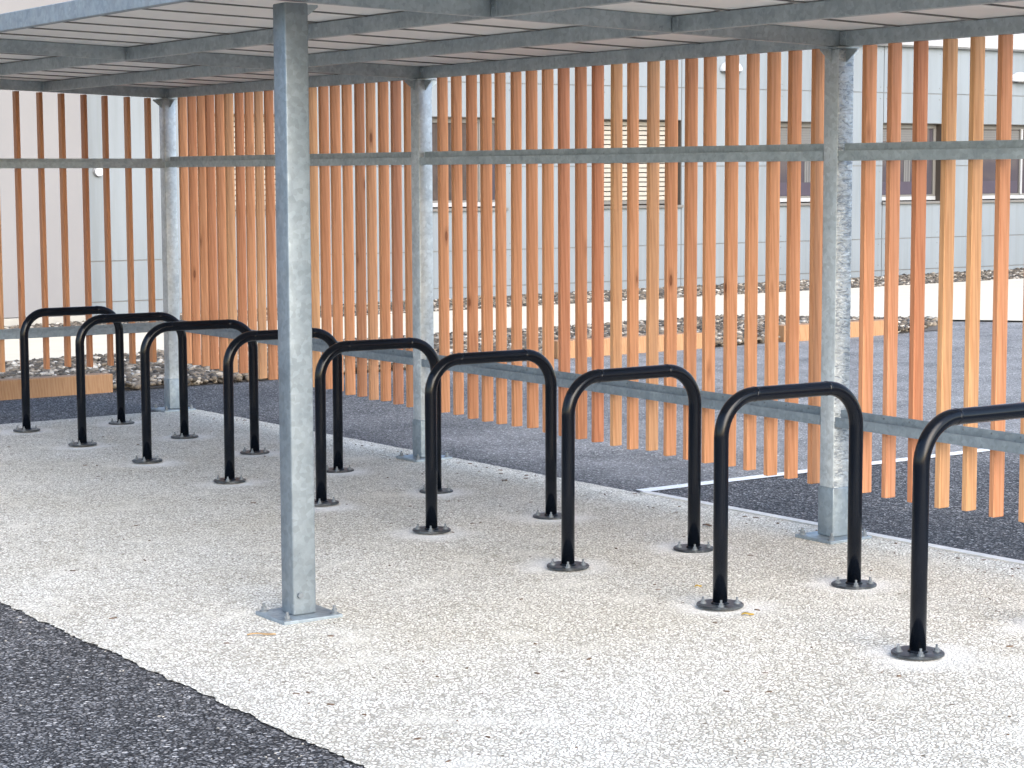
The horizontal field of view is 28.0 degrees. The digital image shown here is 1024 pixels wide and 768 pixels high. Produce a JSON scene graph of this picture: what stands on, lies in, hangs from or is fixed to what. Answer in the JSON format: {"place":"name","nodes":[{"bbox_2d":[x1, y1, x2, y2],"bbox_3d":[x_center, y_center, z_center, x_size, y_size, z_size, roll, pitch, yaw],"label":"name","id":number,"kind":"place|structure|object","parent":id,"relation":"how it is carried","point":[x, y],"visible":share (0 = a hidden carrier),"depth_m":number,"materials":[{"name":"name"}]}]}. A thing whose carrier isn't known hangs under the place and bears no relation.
{"place":"outdoors","nodes":[
{"label":"outdoors","id":0,"kind":"place"},
{"bbox_2d":[0,314,937,390],"bbox_3d":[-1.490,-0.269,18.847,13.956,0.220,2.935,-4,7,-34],"label":"pebble bed","id":1,"kind":"object","parent":0,"point":[198,374],"visible":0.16,"depth_m":18.39,"materials":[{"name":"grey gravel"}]},
{"bbox_2d":[0,373,112,400],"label":"timber sleeper","id":2,"kind":"object","parent":1,"relation":"on","point":[50,386],"visible":0.55,"depth_m":15.79,"materials":[{"name":"orange wood"}]},
{"bbox_2d":[554,332,701,358],"bbox_3d":[1.072,-0.346,18.913,1.670,0.188,0.130,-4,7,-33],"label":"timber sleeper","id":3,"kind":"object","parent":1,"relation":"on","point":[642,342],"visible":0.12,"depth_m":18.82,"materials":[{"name":"orange wood"}]},
{"bbox_2d":[778,319,883,341],"bbox_3d":[3.228,-0.521,20.347,1.500,0.188,0.130,-4,7,-33],"label":"timber sleeper","id":4,"kind":"object","parent":1,"relation":"on","point":[854,329],"visible":0.2,"depth_m":20.35,"materials":[{"name":"orange wood"}]},
{"bbox_2d":[0,409,1023,767],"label":"shelter paving","id":5,"kind":"structure","parent":0,"point":[652,679],"depth_m":7.45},
{"bbox_2d":[13,306,134,431],"bbox_3d":[-2.902,-0.113,13.592,0.838,0.799,0.173,-4,7,-34],"label":"bike stand","id":6,"kind":"object","parent":5,"relation":"on","point":[30,318],"visible":0.92,"depth_m":13.49,"materials":[{"name":"black paint"}]},
{"bbox_2d":[68,312,197,446],"bbox_3d":[-2.357,-0.042,12.766,0.838,0.799,0.173,-4,7,-30],"label":"bike stand","id":7,"kind":"object","parent":5,"relation":"on","point":[87,326],"visible":0.97,"depth_m":12.68,"materials":[{"name":"metal"}]},
{"bbox_2d":[132,319,269,462],"bbox_3d":[-1.810,0.029,11.942,0.838,0.799,0.173,-4,7,-30],"label":"bike stand","id":8,"kind":"object","parent":5,"relation":"on","point":[153,333],"visible":0.98,"depth_m":11.85,"materials":[{"name":"metal"}]},
{"bbox_2d":[247,632,275,635],"bbox_3d":[-0.876,0.873,7.179,0.100,0.010,0.015,0,6,-2],"label":"wood splinter","id":9,"kind":"object","parent":5,"relation":"on","point":[261,633],"visible":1,"depth_m":7.18,"materials":[{"name":"beige wood"}]},
{"bbox_2d":[213,328,353,483],"bbox_3d":[-1.232,0.102,11.104,0.838,0.799,0.173,-4,7,-34],"label":"bike stand","id":10,"kind":"object","parent":5,"relation":"on","point":[240,340],"visible":0.89,"depth_m":10.95,"materials":[{"name":"metal"}]},
{"bbox_2d":[314,337,452,505],"bbox_3d":[-0.664,0.172,10.277,0.838,0.799,0.173,-4,7,-34],"label":"bike stand","id":11,"kind":"object","parent":5,"relation":"on","point":[329,354],"visible":0.84,"depth_m":10.11,"materials":[{"name":"metal"}]},
{"bbox_2d":[412,349,560,533],"bbox_3d":[-0.091,0.246,9.422,0.838,0.799,0.173,-4,7,-35],"label":"bike stand","id":12,"kind":"object","parent":5,"relation":"on","point":[441,367],"visible":0.95,"depth_m":9.33,"materials":[{"name":"metal"}]},
{"bbox_2d":[0,0,1023,624],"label":"bike shelter","id":13,"kind":"object","parent":5,"relation":"on","point":[170,52],"visible":0.95,"depth_m":8.80,"materials":[{"name":"metal"}]},
{"bbox_2d":[0,91,164,372],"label":"slat screen","id":14,"kind":"object","parent":13,"relation":"attached to","point":[62,163],"visible":0.88,"depth_m":14.12,"materials":[{"name":"wood"}]},
{"bbox_2d":[166,80,412,406],"bbox_3d":[-1.455,-0.928,13.079,0.098,1.878,3.323,-4,7,-34],"label":"slat screen","id":15,"kind":"object","parent":13,"relation":"attached to","point":[208,244],"visible":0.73,"depth_m":12.77,"materials":[{"name":"wood"}]},
{"bbox_2d":[420,49,824,483],"bbox_3d":[0.449,-0.634,10.253,0.098,1.898,3.323,-4,7,-34],"label":"slat screen","id":16,"kind":"object","parent":13,"relation":"attached to","point":[793,152],"visible":0.84,"depth_m":10.05,"materials":[{"name":"wood"}]},
{"bbox_2d":[835,34,1023,522],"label":"slat screen","id":17,"kind":"object","parent":13,"relation":"attached to","point":[1003,149],"visible":0.89,"depth_m":8.36,"materials":[{"name":"wood"}]},
{"bbox_2d":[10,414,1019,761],"bbox_3d":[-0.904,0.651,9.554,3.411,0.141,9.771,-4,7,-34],"label":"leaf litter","id":18,"kind":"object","parent":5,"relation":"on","point":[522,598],"visible":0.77,"depth_m":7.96,"materials":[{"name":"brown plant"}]},
{"bbox_2d":[547,364,712,570],"bbox_3d":[0.499,0.325,8.491,0.838,0.799,0.173,-4,7,-35],"label":"bike stand","id":19,"kind":"object","parent":5,"relation":"on","point":[582,383],"visible":0.98,"depth_m":8.39,"materials":[{"name":"metal"}]},
{"bbox_2d":[696,381,876,609],"bbox_3d":[1.037,0.396,7.676,0.838,0.799,0.173,-4,7,-34],"label":"bike stand","id":20,"kind":"object","parent":5,"relation":"on","point":[738,400],"visible":1,"depth_m":7.58,"materials":[{"name":"metal"}]},
{"bbox_2d":[891,402,1023,659],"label":"bike stand","id":21,"kind":"object","parent":5,"relation":"on","point":[935,428],"visible":1,"depth_m":6.66,"materials":[{"name":"metal"}]},
{"bbox_2d":[0,320,1023,767],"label":"tarmac","id":22,"kind":"structure","parent":0,"point":[88,712],"depth_m":10.20,"materials":[{"name":"grey asphalt"}]},
{"bbox_2d":[0,0,85,326],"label":"rendered building","id":23,"kind":"structure","parent":22,"relation":"on","point":[30,204],"depth_m":24.09,"materials":[{"name":"paint"}]},
{"bbox_2d":[5,609,339,767],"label":"loose chippings","id":24,"kind":"object","parent":22,"relation":"on","point":[156,684],"visible":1,"depth_m":6.37,"materials":[{"name":"grey gravel"}]},
{"bbox_2d":[4,268,1023,328],"bbox_3d":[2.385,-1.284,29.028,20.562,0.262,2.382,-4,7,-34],"label":"gravel strip","id":25,"kind":"object","parent":22,"relation":"on","point":[961,276],"visible":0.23,"depth_m":29.13,"materials":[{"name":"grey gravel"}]},
{"bbox_2d":[86,33,1023,316],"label":"office building","id":26,"kind":"structure","parent":22,"relation":"on","point":[140,215],"depth_m":30.31,"materials":[{"name":"grey metal"}]},
{"bbox_2d":[93,168,102,176],"bbox_3d":[-5.084,-2.613,25.279,0.136,0.136,0.053,-4,7,-34],"label":"wall fitting","id":27,"kind":"object","parent":26,"relation":"attached to","point":[97,172],"depth_m":25.26,"materials":[{"name":"plastic"}]},
{"bbox_2d":[196,114,275,214],"bbox_3d":[-3.568,-2.849,26.700,1.520,1.282,0.735,-4,7,-34],"label":"window","id":28,"kind":"structure","parent":26,"relation":"in","point":[196,114],"depth_m":26.65,"materials":[{"name":"glass"}]},
{"bbox_2d":[432,117,508,211],"bbox_3d":[-0.865,-3.041,28.459,1.520,1.282,0.665,-4,7,-34],"label":"window","id":29,"kind":"structure","parent":26,"relation":"in","point":[434,119],"depth_m":28.37,"materials":[{"name":"glass"}]},
{"bbox_2d":[604,119,683,208],"bbox_3d":[1.707,-3.231,30.214,1.520,1.282,0.735,-4,7,-34],"label":"window","id":30,"kind":"structure","parent":26,"relation":"in","point":[607,122],"depth_m":30.17,"materials":[{"name":"paint"}]},
{"bbox_2d":[720,62,742,72],"bbox_3d":[3.308,-4.731,30.648,0.400,0.190,0.165,-4,7,-34],"label":"wall lamp","id":31,"kind":"object","parent":26,"relation":"attached to","point":[722,68],"visible":0.41,"depth_m":30.61,"materials":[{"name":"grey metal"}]},
{"bbox_2d":[780,122,810,205],"bbox_3d":[4.502,-3.429,32.034,1.480,1.282,0.665,-4,7,-34],"label":"window","id":32,"kind":"structure","parent":26,"relation":"in","point":[805,126],"depth_m":31.81,"materials":[{"name":"glass"}]},
{"bbox_2d":[881,123,941,203],"bbox_3d":[6.263,-3.557,33.207,1.340,1.282,0.665,-4,7,-34],"label":"window","id":33,"kind":"structure","parent":26,"relation":"in","point":[933,130],"depth_m":33.17,"materials":[{"name":"glass"}]},
{"bbox_2d":[982,125,1023,202],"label":"window","id":34,"kind":"structure","parent":26,"relation":"in","point":[1017,131],"depth_m":34.35,"materials":[{"name":"glass"}]},
{"bbox_2d":[1012,72,1023,83],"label":"wall lamp","id":35,"kind":"object","parent":26,"relation":"attached to","point":[1017,77],"visible":0.97,"depth_m":34.02,"materials":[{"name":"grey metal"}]},
{"bbox_2d":[635,449,989,490],"bbox_3d":[1.702,0.457,11.116,2.511,0.020,0.095,-4,7,-33],"label":"painted line","id":36,"kind":"object","parent":22,"relation":"on","point":[762,476],"visible":0.4,"depth_m":10.82,"materials":[{"name":"white paint"}]},
{"bbox_2d":[640,491,1023,564],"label":"kerb","id":37,"kind":"structure","parent":22,"relation":"on","point":[945,548],"depth_m":8.99,"materials":[{"name":"concrete"}]},
{"bbox_2d":[4,278,1023,360],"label":"path","id":38,"kind":"structure","parent":0,"point":[1015,313],"depth_m":24.35,"materials":[{"name":"beige concrete"}]}
]}

